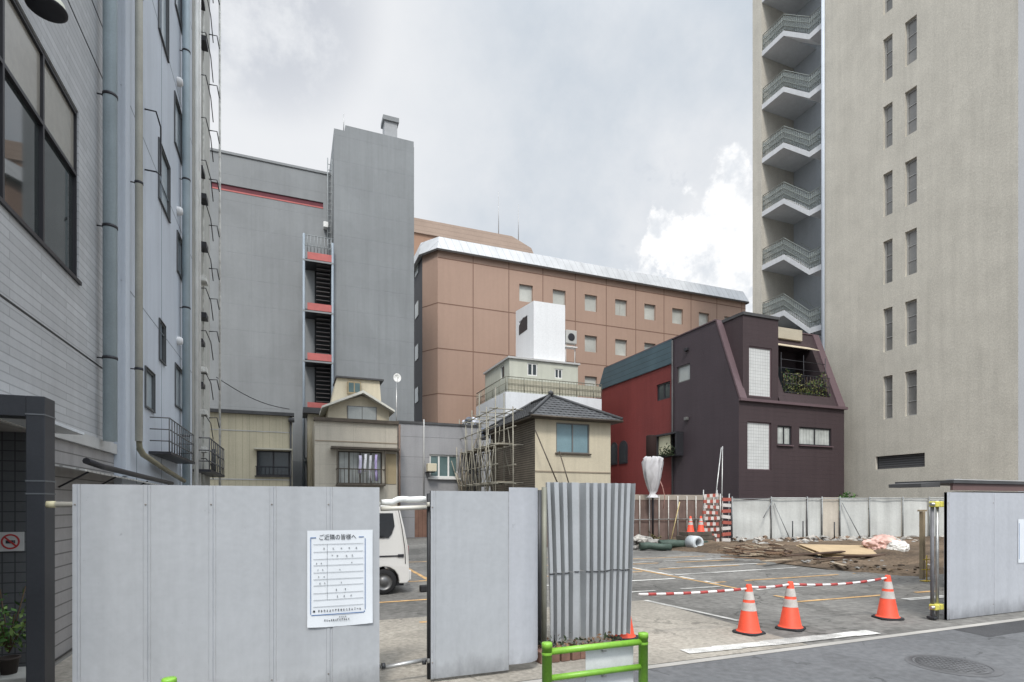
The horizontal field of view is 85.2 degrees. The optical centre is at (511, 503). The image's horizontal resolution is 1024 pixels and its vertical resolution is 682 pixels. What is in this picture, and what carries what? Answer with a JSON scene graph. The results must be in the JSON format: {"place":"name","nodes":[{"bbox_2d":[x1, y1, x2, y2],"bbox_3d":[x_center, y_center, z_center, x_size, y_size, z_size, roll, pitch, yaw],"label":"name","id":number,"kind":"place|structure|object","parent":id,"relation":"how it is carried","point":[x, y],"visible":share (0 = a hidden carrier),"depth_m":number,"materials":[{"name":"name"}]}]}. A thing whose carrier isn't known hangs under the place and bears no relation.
{"place":"outdoors","nodes":[
{"label":"outdoors","id":0,"kind":"place"},
{"bbox_2d":[210,113,413,486],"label":"grey building","id":1,"kind":"structure","parent":0,"point":[317,281],"depth_m":33.68,"materials":[{"name":"concrete"}]},
{"bbox_2d":[55,600,806,681],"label":"concrete apron","id":2,"kind":"object","parent":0,"point":[671,631],"visible":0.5,"depth_m":7.36,"materials":[{"name":"concrete"}]},
{"bbox_2d":[0,580,25,681],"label":"potted plant","id":3,"kind":"object","parent":2,"relation":"on","point":[11,670],"visible":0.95,"depth_m":5.32,"materials":[{"name":"green plant"}]},
{"bbox_2d":[0,394,83,681],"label":"porch frame","id":4,"kind":"object","parent":2,"relation":"on","point":[35,416],"visible":1,"depth_m":4.87,"materials":[{"name":"metal"}]},
{"bbox_2d":[45,484,380,681],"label":"hoarding","id":5,"kind":"object","parent":2,"relation":"on","point":[194,583],"visible":1,"depth_m":5.00,"materials":[{"name":"metal"}]},
{"bbox_2d":[307,530,372,627],"bbox_3d":[-1.664,0.721,5.405,0.608,0.933,0.020,0,0,-22],"label":"notice","id":6,"kind":"object","parent":5,"relation":"attached to","point":[339,577],"visible":1,"depth_m":5.40,"materials":[{"name":"paper"}]},
{"bbox_2d":[380,505,426,510],"bbox_3d":[-1.111,0.043,5.729,0.471,0.061,0.049,0,0,-22],"label":"scaffold pipe","id":7,"kind":"object","parent":5,"relation":"attached to","point":[397,508],"visible":1,"depth_m":5.71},
{"bbox_2d":[380,496,425,504],"bbox_3d":[-1.115,-0.034,5.742,0.467,0.095,0.084,0,0,-22],"label":"rolled sheet","id":8,"kind":"object","parent":7,"relation":"on","point":[407,499],"visible":1,"depth_m":5.73,"materials":[{"name":"white plastic"}]},
{"bbox_2d":[381,657,426,669],"bbox_3d":[-1.111,1.645,5.729,0.473,0.082,0.062,0,0,-22],"label":"scaffold pipe","id":9,"kind":"object","parent":5,"relation":"attached to","point":[423,661],"visible":1,"depth_m":5.71,"materials":[{"name":"metal"}]},
{"bbox_2d":[426,487,537,678],"bbox_3d":[-0.283,0.835,6.041,1.290,2.030,0.179,0,0,-22],"label":"hoarding","id":10,"kind":"object","parent":2,"relation":"on","point":[482,581],"visible":1,"depth_m":5.95,"materials":[{"name":"metal"}]},
{"bbox_2d":[536,626,620,663],"bbox_3d":[0.810,1.680,6.796,1.204,0.333,0.394,0,0,-22],"label":"brick edging","id":11,"kind":"object","parent":2,"relation":"on","point":[568,656],"visible":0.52,"depth_m":6.61,"materials":[{"name":"brown brick"}]},
{"bbox_2d":[538,482,635,647],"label":"accordion gate","id":12,"kind":"structure","parent":2,"relation":"on","point":[586,528],"depth_m":7.14,"materials":[{"name":"metal"}]},
{"bbox_2d":[607,619,637,639],"bbox_3d":[1.535,1.500,7.687,0.370,0.700,0.370,0,0,-39],"label":"traffic cone","id":13,"kind":"object","parent":2,"relation":"on","point":[630,636],"visible":0.12,"depth_m":7.57,"materials":[{"name":"plastic"}]},
{"bbox_2d":[732,584,765,636],"bbox_3d":[3.389,1.500,7.968,0.370,0.700,0.370,0,0,-33],"label":"traffic cone","id":14,"kind":"object","parent":2,"relation":"on","point":[748,624],"visible":1,"depth_m":7.88,"materials":[{"name":"plastic"}]},
{"bbox_2d":[638,588,746,595],"bbox_3d":[2.549,1.225,7.744,1.740,0.063,0.042,0,0,-15],"label":"barrier rope","id":15,"kind":"object","parent":14,"relation":"attached to","point":[695,592],"visible":1,"depth_m":7.72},
{"bbox_2d":[414,191,533,255],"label":"brown tower","id":16,"kind":"structure","parent":0,"point":[425,230],"depth_m":64.31,"materials":[{"name":"concrete"}]},
{"bbox_2d":[210,0,752,312],"label":"sky","id":17,"kind":"structure","parent":0,"point":[620,132],"materials":[{"name":"white"}]},
{"bbox_2d":[55,620,1021,681],"bbox_3d":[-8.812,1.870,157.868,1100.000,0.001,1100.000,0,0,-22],"label":"ground","id":18,"kind":"structure","parent":0,"point":[62,656],"depth_m":6.94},
{"bbox_2d":[0,432,25,666],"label":"tiled screen wall","id":19,"kind":"structure","parent":18,"relation":"on","point":[12,502],"depth_m":6.03,"materials":[{"name":"tile"}]},
{"bbox_2d":[0,532,23,550],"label":"no smoking sign","id":20,"kind":"object","parent":19,"relation":"attached to","point":[11,541],"visible":1,"depth_m":6.01,"materials":[{"name":"white"}]},
{"bbox_2d":[0,0,117,659],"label":"tiled building","id":21,"kind":"structure","parent":18,"relation":"on","point":[59,214],"depth_m":6.88,"materials":[{"name":"grey tile"}]},
{"bbox_2d":[0,0,81,285],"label":"window","id":22,"kind":"structure","parent":21,"relation":"in","point":[38,119],"depth_m":6.23,"materials":[{"name":"glass"}]},
{"bbox_2d":[24,0,67,23],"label":"street lamp","id":23,"kind":"object","parent":21,"relation":"attached to","point":[54,11],"visible":1,"depth_m":4.85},
{"bbox_2d":[114,0,194,484],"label":"panel building","id":24,"kind":"structure","parent":18,"relation":"on","point":[155,434],"depth_m":10.94,"materials":[{"name":"grey"}]},
{"bbox_2d":[55,458,173,487],"bbox_3d":[-6.145,-0.371,8.965,0.376,0.359,5.202,0,0,-22],"label":"awning","id":25,"kind":"object","parent":24,"relation":"attached to","point":[93,463],"visible":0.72,"depth_m":7.61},
{"bbox_2d":[145,365,155,412],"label":"window","id":26,"kind":"structure","parent":24,"relation":"in","point":[150,377],"depth_m":10.69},
{"bbox_2d":[159,318,166,365],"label":"window","id":27,"kind":"structure","parent":24,"relation":"in","point":[163,360],"depth_m":11.76,"materials":[{"name":"black glass"}]},
{"bbox_2d":[158,0,169,62],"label":"window","id":28,"kind":"structure","parent":24,"relation":"in","point":[164,35],"depth_m":11.95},
{"bbox_2d":[158,137,170,223],"bbox_3d":[-7.350,-6.794,11.748,0.085,1.226,1.117,0,0,-22],"label":"window","id":29,"kind":"structure","parent":24,"relation":"in","point":[166,169],"depth_m":11.95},
{"bbox_2d":[174,90,181,164],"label":"window","id":30,"kind":"structure","parent":24,"relation":"in","point":[177,110],"depth_m":13.28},
{"bbox_2d":[175,362,181,410],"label":"window","id":31,"kind":"structure","parent":24,"relation":"in","point":[177,368],"depth_m":13.32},
{"bbox_2d":[177,230,181,280],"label":"window","id":32,"kind":"structure","parent":24,"relation":"in","point":[178,235],"depth_m":13.43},
{"bbox_2d":[192,0,224,485],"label":"narrow building","id":33,"kind":"structure","parent":18,"relation":"on","point":[202,472],"depth_m":16.85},
{"bbox_2d":[302,407,324,486],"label":"house","id":34,"kind":"structure","parent":18,"relation":"on","point":[309,413],"depth_m":30.67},
{"bbox_2d":[414,237,748,423],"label":"brown hotel","id":35,"kind":"structure","parent":18,"relation":"on","point":[470,299],"depth_m":45.31,"materials":[{"name":"tile"}]},
{"bbox_2d":[519,285,531,301],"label":"window","id":36,"kind":"structure","parent":35,"relation":"in","point":[525,292],"depth_m":45.86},
{"bbox_2d":[553,290,564,304],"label":"window","id":37,"kind":"structure","parent":35,"relation":"in","point":[558,296],"depth_m":46.98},
{"bbox_2d":[585,295,595,311],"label":"window","id":38,"kind":"structure","parent":35,"relation":"in","point":[590,301],"depth_m":48.12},
{"bbox_2d":[585,336,595,352],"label":"window","id":39,"kind":"structure","parent":35,"relation":"in","point":[590,342],"depth_m":48.12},
{"bbox_2d":[615,300,625,315],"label":"window","id":40,"kind":"structure","parent":35,"relation":"in","point":[620,306],"depth_m":49.23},
{"bbox_2d":[615,340,625,355],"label":"window","id":41,"kind":"structure","parent":35,"relation":"in","point":[620,345],"depth_m":49.23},
{"bbox_2d":[644,304,653,319],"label":"window","id":42,"kind":"structure","parent":35,"relation":"in","point":[648,309],"depth_m":50.32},
{"bbox_2d":[672,309,681,323],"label":"window","id":43,"kind":"structure","parent":35,"relation":"in","point":[676,314],"depth_m":51.45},
{"bbox_2d":[522,618,1023,681],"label":"gutter","id":44,"kind":"object","parent":18,"relation":"on","point":[798,647],"visible":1,"depth_m":7.21,"materials":[{"name":"concrete"}]},
{"bbox_2d":[476,301,601,490],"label":"white house","id":45,"kind":"structure","parent":0,"point":[537,366],"depth_m":37.28,"materials":[{"name":"paint"}]},
{"bbox_2d":[527,363,536,375],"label":"window","id":46,"kind":"structure","parent":45,"relation":"in","point":[531,367],"depth_m":36.62,"materials":[{"name":"white glass"}]},
{"bbox_2d":[565,330,577,362],"bbox_3d":[4.007,-10.691,38.177,0.870,2.322,0.477,0,0,-22],"label":"air conditioner","id":47,"kind":"object","parent":45,"relation":"on","point":[570,337],"visible":0.93,"depth_m":38.00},
{"bbox_2d":[55,538,1023,681],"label":"parking lot","id":48,"kind":"structure","parent":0,"point":[824,617],"depth_m":11.37,"materials":[{"name":"asphalt"}]},
{"bbox_2d":[210,408,293,485],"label":"house","id":49,"kind":"structure","parent":48,"relation":"on","point":[256,446],"depth_m":27.24,"materials":[{"name":"beige"}]},
{"bbox_2d":[254,447,291,476],"bbox_3d":[-11.779,-2.033,27.486,1.716,1.396,0.485,0,0,-22],"label":"window","id":50,"kind":"structure","parent":49,"relation":"in","point":[269,463],"depth_m":27.63,"materials":[{"name":"black glass"}]},
{"bbox_2d":[312,375,400,511],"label":"house","id":51,"kind":"structure","parent":48,"relation":"on","point":[351,426],"depth_m":28.41,"materials":[{"name":"beige"}]},
{"bbox_2d":[347,381,360,393],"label":"window","id":52,"kind":"structure","parent":51,"relation":"in","point":[353,387],"depth_m":30.28,"materials":[{"name":"green glass"}]},
{"bbox_2d":[338,451,381,482],"bbox_3d":[-7.710,-1.828,28.255,2.162,1.644,0.055,0,0,-22],"label":"window","id":53,"kind":"structure","parent":51,"relation":"in","point":[346,459],"depth_m":28.19,"materials":[{"name":"grey glass"}]},
{"bbox_2d":[347,405,376,419],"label":"window","id":54,"kind":"structure","parent":51,"relation":"in","point":[353,412],"depth_m":29.00,"materials":[{"name":"glass"}]},
{"bbox_2d":[379,505,410,594],"bbox_3d":[-3.922,0.925,11.546,3.420,1.840,1.482,0,0,-22],"label":"parked van","id":55,"kind":"object","parent":48,"relation":"on","point":[393,553],"visible":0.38,"depth_m":11.38,"materials":[{"name":"white paint"}]},
{"bbox_2d":[397,419,481,537],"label":"house","id":56,"kind":"structure","parent":48,"relation":"on","point":[423,443],"depth_m":30.64,"materials":[{"name":"grey"}]},
{"bbox_2d":[415,509,426,536],"bbox_3d":[-5.018,0.970,30.611,0.669,1.720,0.050,0,0,-22],"label":"door","id":57,"kind":"structure","parent":56,"relation":"in","point":[420,515],"depth_m":30.60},
{"bbox_2d":[428,454,460,479],"bbox_3d":[-3.781,-2.050,30.975,1.844,1.379,0.295,0,0,-22],"label":"window","id":58,"kind":"structure","parent":56,"relation":"in","point":[445,470],"depth_m":31.10,"materials":[{"name":"white glass"}]},
{"bbox_2d":[451,438,489,490],"bbox_3d":[-2.223,-1.017,30.933,2.100,5.567,1.346,0,0,-22],"label":"timber heap","id":59,"kind":"object","parent":48,"relation":"on","point":[463,482],"visible":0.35,"depth_m":30.85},
{"bbox_2d":[459,387,568,490],"bbox_3d":[-0.391,-1.869,28.607,3.263,7.438,8.328,0,0,-22],"label":"scaffold","id":60,"kind":"object","parent":48,"relation":"on","point":[486,449],"visible":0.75,"depth_m":27.41,"materials":[{"name":"metal"}]},
{"bbox_2d":[547,495,723,546],"bbox_3d":[5.619,0.715,24.939,9.832,2.270,0.137,0,0,-22],"label":"board fence","id":61,"kind":"object","parent":48,"relation":"on","point":[665,517],"visible":0.24,"depth_m":25.63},
{"bbox_2d":[633,534,658,548],"bbox_3d":[5.248,1.608,23.323,1.525,0.661,1.830,0,0,-22],"label":"rubble","id":62,"kind":"object","parent":48,"relation":"on","point":[638,539],"visible":0.5,"depth_m":22.66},
{"bbox_2d":[641,435,664,537],"bbox_3d":[6.336,-0.605,24.786,1.166,4.911,0.767,0,0,-22],"label":"wrapped lamp","id":63,"kind":"object","parent":48,"relation":"on","point":[652,462],"visible":1,"depth_m":24.54,"materials":[{"name":"white plastic"}]},
{"bbox_2d":[639,542,671,550],"bbox_3d":[5.660,1.680,21.991,1.256,0.324,0.363,0,0,5],"label":"tarpaulin roll","id":64,"kind":"object","parent":48,"relation":"on","point":[651,546],"visible":1,"depth_m":21.88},
{"bbox_2d":[379,556,934,622],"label":"parking lines","id":65,"kind":"object","parent":48,"relation":"on","point":[415,572],"visible":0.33,"depth_m":13.57,"materials":[{"name":"yellow paint"}]},
{"bbox_2d":[676,531,715,540],"bbox_3d":[7.928,1.519,24.013,1.625,0.621,0.600,0,0,-22],"label":"timber stack","id":66,"kind":"object","parent":48,"relation":"on","point":[703,535],"visible":0.46,"depth_m":23.79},
{"bbox_2d":[702,490,719,541],"bbox_3d":[8.902,0.610,24.930,0.920,2.481,0.184,0,0,-22],"label":"barricade","id":67,"kind":"object","parent":48,"relation":"on","point":[716,518],"visible":0.77,"depth_m":24.89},
{"bbox_2d":[596,311,847,539],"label":"purple house","id":68,"kind":"structure","parent":48,"relation":"on","point":[695,400],"depth_m":30.46,"materials":[{"name":"brown"}]},
{"bbox_2d":[611,442,617,464],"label":"arched window","id":69,"kind":"structure","parent":68,"relation":"in","point":[614,449],"depth_m":38.99,"materials":[{"name":"black glass"}]},
{"bbox_2d":[619,440,627,463],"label":"arched window","id":70,"kind":"structure","parent":68,"relation":"in","point":[623,447],"depth_m":37.93,"materials":[{"name":"black glass"}]},
{"bbox_2d":[657,381,669,400],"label":"window","id":71,"kind":"structure","parent":68,"relation":"in","point":[663,390],"depth_m":34.11,"materials":[{"name":"grey glass"}]},
{"bbox_2d":[678,363,689,382],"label":"window","id":72,"kind":"structure","parent":68,"relation":"in","point":[683,371],"depth_m":32.28,"materials":[{"name":"glass"}]},
{"bbox_2d":[748,421,769,469],"bbox_3d":[12.737,-2.988,28.811,1.589,2.470,0.055,0,0,-22],"label":"window","id":73,"kind":"structure","parent":68,"relation":"in","point":[758,432],"depth_m":28.83,"materials":[{"name":"white glass"}]},
{"bbox_2d":[749,346,770,397],"bbox_3d":[12.875,-6.845,28.973,1.557,2.586,0.055,0,0,-22],"label":"window","id":74,"kind":"structure","parent":68,"relation":"in","point":[759,358],"depth_m":28.99,"materials":[{"name":"white glass"}]},
{"bbox_2d":[777,426,793,446],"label":"window","id":75,"kind":"structure","parent":68,"relation":"in","point":[784,432],"depth_m":29.46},
{"bbox_2d":[778,366,795,393],"bbox_3d":[15.232,-7.004,32.299,3.278,2.050,0.070,0,0,-22],"label":"balcony door","id":76,"kind":"structure","parent":68,"relation":"in","point":[780,370],"depth_m":32.59,"materials":[{"name":"black glass"}]},
{"bbox_2d":[781,368,828,396],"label":"balcony plants","id":77,"kind":"object","parent":68,"relation":"on","point":[800,390],"visible":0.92,"depth_m":30.30,"materials":[{"name":"green plant"}]},
{"bbox_2d":[799,427,833,447],"bbox_3d":[16.461,-3.612,30.202,2.501,1.029,0.215,0,0,-22],"label":"window","id":78,"kind":"structure","parent":68,"relation":"in","point":[813,437],"depth_m":30.25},
{"bbox_2d":[720,494,730,541],"bbox_3d":[9.838,0.689,25.623,0.578,2.323,0.185,0,0,-22],"label":"barricade","id":79,"kind":"object","parent":48,"relation":"on","point":[728,522],"visible":0.91,"depth_m":25.57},
{"bbox_2d":[547,558,943,620],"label":"white parking lines","id":80,"kind":"object","parent":48,"relation":"on","point":[927,597],"visible":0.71,"depth_m":12.40,"materials":[{"name":"paint"}]},
{"bbox_2d":[680,630,880,652],"bbox_3d":[3.672,1.837,7.465,3.232,0.001,0.244,0,0,-20],"label":"stop stripe","id":81,"kind":"object","parent":48,"relation":"on","point":[780,641],"visible":1,"depth_m":7.43,"materials":[{"name":"white paint"}]},
{"bbox_2d":[775,581,805,631],"bbox_3d":[4.127,1.500,8.254,0.370,0.700,0.370,0,0,40],"label":"traffic cone","id":82,"kind":"object","parent":48,"relation":"on","point":[790,619],"visible":1,"depth_m":8.17,"materials":[{"name":"plastic"}]},
{"bbox_2d":[732,497,943,540],"bbox_3d":[16.015,0.750,26.470,11.106,2.200,0.508,0,0,-1],"label":"sheet fence","id":83,"kind":"object","parent":48,"relation":"on","point":[751,518],"visible":0.73,"depth_m":26.67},
{"bbox_2d":[871,575,904,620],"bbox_3d":[6.067,1.500,8.992,0.370,0.700,0.370,0,0,-2],"label":"traffic cone","id":84,"kind":"object","parent":48,"relation":"on","point":[887,609],"visible":1,"depth_m":8.91,"materials":[{"name":"plastic"}]},
{"bbox_2d":[793,577,886,585],"bbox_3d":[5.097,1.217,8.623,2.078,0.088,0.042,0,0,-21],"label":"barrier rope","id":85,"kind":"object","parent":84,"relation":"attached to","point":[832,584],"visible":1,"depth_m":8.58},
{"bbox_2d":[753,0,1023,535],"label":"concrete tower","id":86,"kind":"structure","parent":48,"relation":"on","point":[888,202],"depth_m":29.44,"materials":[{"name":"concrete"}]},
{"bbox_2d":[885,376,891,418],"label":"window","id":87,"kind":"structure","parent":86,"relation":"in","point":[888,380],"depth_m":30.28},
{"bbox_2d":[885,308,891,351],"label":"window","id":88,"kind":"structure","parent":86,"relation":"in","point":[888,312],"depth_m":30.28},
{"bbox_2d":[885,240,891,283],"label":"window","id":89,"kind":"structure","parent":86,"relation":"in","point":[888,245],"depth_m":30.28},
{"bbox_2d":[885,172,891,215],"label":"window","id":90,"kind":"structure","parent":86,"relation":"in","point":[888,178],"depth_m":30.28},
{"bbox_2d":[885,104,891,148],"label":"window","id":91,"kind":"structure","parent":86,"relation":"in","point":[888,110],"depth_m":30.28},
{"bbox_2d":[885,36,891,80],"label":"window","id":92,"kind":"structure","parent":86,"relation":"in","point":[888,43],"depth_m":30.28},
{"bbox_2d":[878,453,924,468],"bbox_3d":[20.726,-2.256,29.626,0.055,0.706,2.567,0,0,-22],"label":"vent","id":93,"kind":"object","parent":86,"relation":"in","point":[907,460],"depth_m":29.59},
{"bbox_2d":[907,370,916,415],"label":"window","id":94,"kind":"structure","parent":86,"relation":"in","point":[911,376],"depth_m":29.12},
{"bbox_2d":[907,300,916,345],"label":"window","id":95,"kind":"structure","parent":86,"relation":"in","point":[911,306],"depth_m":29.12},
{"bbox_2d":[907,229,916,275],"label":"window","id":96,"kind":"structure","parent":86,"relation":"in","point":[911,236],"depth_m":29.12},
{"bbox_2d":[907,158,916,205],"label":"window","id":97,"kind":"structure","parent":86,"relation":"in","point":[911,166],"depth_m":29.12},
{"bbox_2d":[907,87,916,135],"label":"window","id":98,"kind":"structure","parent":86,"relation":"in","point":[912,95],"depth_m":29.12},
{"bbox_2d":[907,17,916,65],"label":"window","id":99,"kind":"structure","parent":86,"relation":"in","point":[912,25],"depth_m":29.12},
{"bbox_2d":[917,510,926,578],"bbox_3d":[10.135,0.997,13.756,0.280,1.705,0.090,0,0,-22],"label":"wooden post","id":100,"kind":"object","parent":48,"relation":"on","point":[921,542],"visible":1,"depth_m":13.73,"materials":[{"name":"brown wood"}]},
{"bbox_2d":[889,479,1023,492],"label":"shed","id":101,"kind":"structure","parent":48,"relation":"on","point":[979,486],"depth_m":11.37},
{"bbox_2d":[926,492,1023,619],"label":"hoarding","id":102,"kind":"object","parent":48,"relation":"on","point":[983,571],"visible":0.99,"depth_m":9.09,"materials":[{"name":"metal"}]},
{"bbox_2d":[1018,519,1023,562],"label":"notice","id":103,"kind":"object","parent":102,"relation":"attached to","point":[1020,540],"visible":1,"depth_m":9.52,"materials":[{"name":"paper"}]},
{"bbox_2d":[483,390,623,490],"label":"tiled house","id":104,"kind":"structure","parent":0,"point":[577,435],"depth_m":27.25,"materials":[{"name":"paint"}]},
{"bbox_2d":[555,422,591,454],"bbox_3d":[2.958,-3.148,26.988,1.934,1.515,0.195,0,0,-22],"label":"window","id":105,"kind":"structure","parent":104,"relation":"in","point":[571,438],"depth_m":27.03,"materials":[{"name":"glass"}]},
{"bbox_2d":[554,620,1023,681],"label":"road","id":106,"kind":"structure","parent":0,"point":[879,660],"depth_m":6.45,"materials":[{"name":"asphalt"}]},
{"bbox_2d":[542,632,647,681],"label":"guardrail","id":107,"kind":"object","parent":106,"relation":"on","point":[609,661],"visible":1,"depth_m":4.41,"materials":[{"name":"metal"}]},
{"bbox_2d":[904,654,1004,676],"bbox_3d":[5.051,1.842,6.387,0.900,0.010,0.900,0,0,-22],"label":"manhole cover","id":108,"kind":"object","parent":106,"relation":"on","point":[955,665],"visible":1,"depth_m":6.34,"materials":[{"name":"metal"}]},
{"bbox_2d":[954,620,1023,636],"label":"asphalt patch","id":109,"kind":"object","parent":106,"relation":"on","point":[1001,629],"visible":1,"depth_m":8.19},
{"bbox_2d":[667,533,943,576],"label":"soil","id":110,"kind":"structure","parent":0,"point":[910,557],"depth_m":17.97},
{"bbox_2d":[658,539,707,547],"bbox_3d":[7.027,1.651,22.856,2.104,0.379,0.425,0,0,-7],"label":"tarpaulin roll","id":111,"kind":"object","parent":110,"relation":"on","point":[677,543],"visible":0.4,"depth_m":22.69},
{"bbox_2d":[685,535,703,546],"bbox_3d":[7.371,1.565,22.502,0.560,0.560,0.500,0,0,-22],"label":"pipe ring","id":112,"kind":"object","parent":110,"relation":"on","point":[692,541],"visible":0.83,"depth_m":22.36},
{"bbox_2d":[717,543,792,555],"bbox_3d":[9.225,1.678,20.891,2.631,0.195,5.093,0,0,25],"label":"scrap wood","id":113,"kind":"object","parent":110,"relation":"on","point":[743,551],"visible":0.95,"depth_m":19.68,"materials":[{"name":"brown wood"}]},
{"bbox_2d":[718,543,943,572],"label":"soil clods","id":114,"kind":"object","parent":110,"relation":"on","point":[848,566],"visible":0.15,"depth_m":15.85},
{"bbox_2d":[886,540,909,551],"bbox_3d":[12.785,1.450,18.489,0.866,0.520,0.749,0,0,-22],"label":"sack","id":115,"kind":"object","parent":114,"relation":"on","point":[903,546],"visible":0.5,"depth_m":18.27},
{"bbox_2d":[796,544,876,556],"bbox_3d":[11.366,1.577,18.784,2.847,0.353,1.778,0,0,1],"label":"plywood stack","id":116,"kind":"object","parent":110,"relation":"on","point":[851,549],"visible":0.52,"depth_m":18.65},
{"bbox_2d":[732,535,943,543],"bbox_3d":[15.513,1.669,25.205,10.411,0.435,2.718,0,0,-2],"label":"rubble","id":117,"kind":"object","parent":110,"relation":"on","point":[807,539],"visible":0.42,"depth_m":25.67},
{"bbox_2d":[861,534,900,549],"bbox_3d":[12.674,1.361,18.960,1.299,0.659,1.097,0,0,-22],"label":"sack","id":118,"kind":"object","parent":110,"relation":"on","point":[881,541],"visible":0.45,"depth_m":18.75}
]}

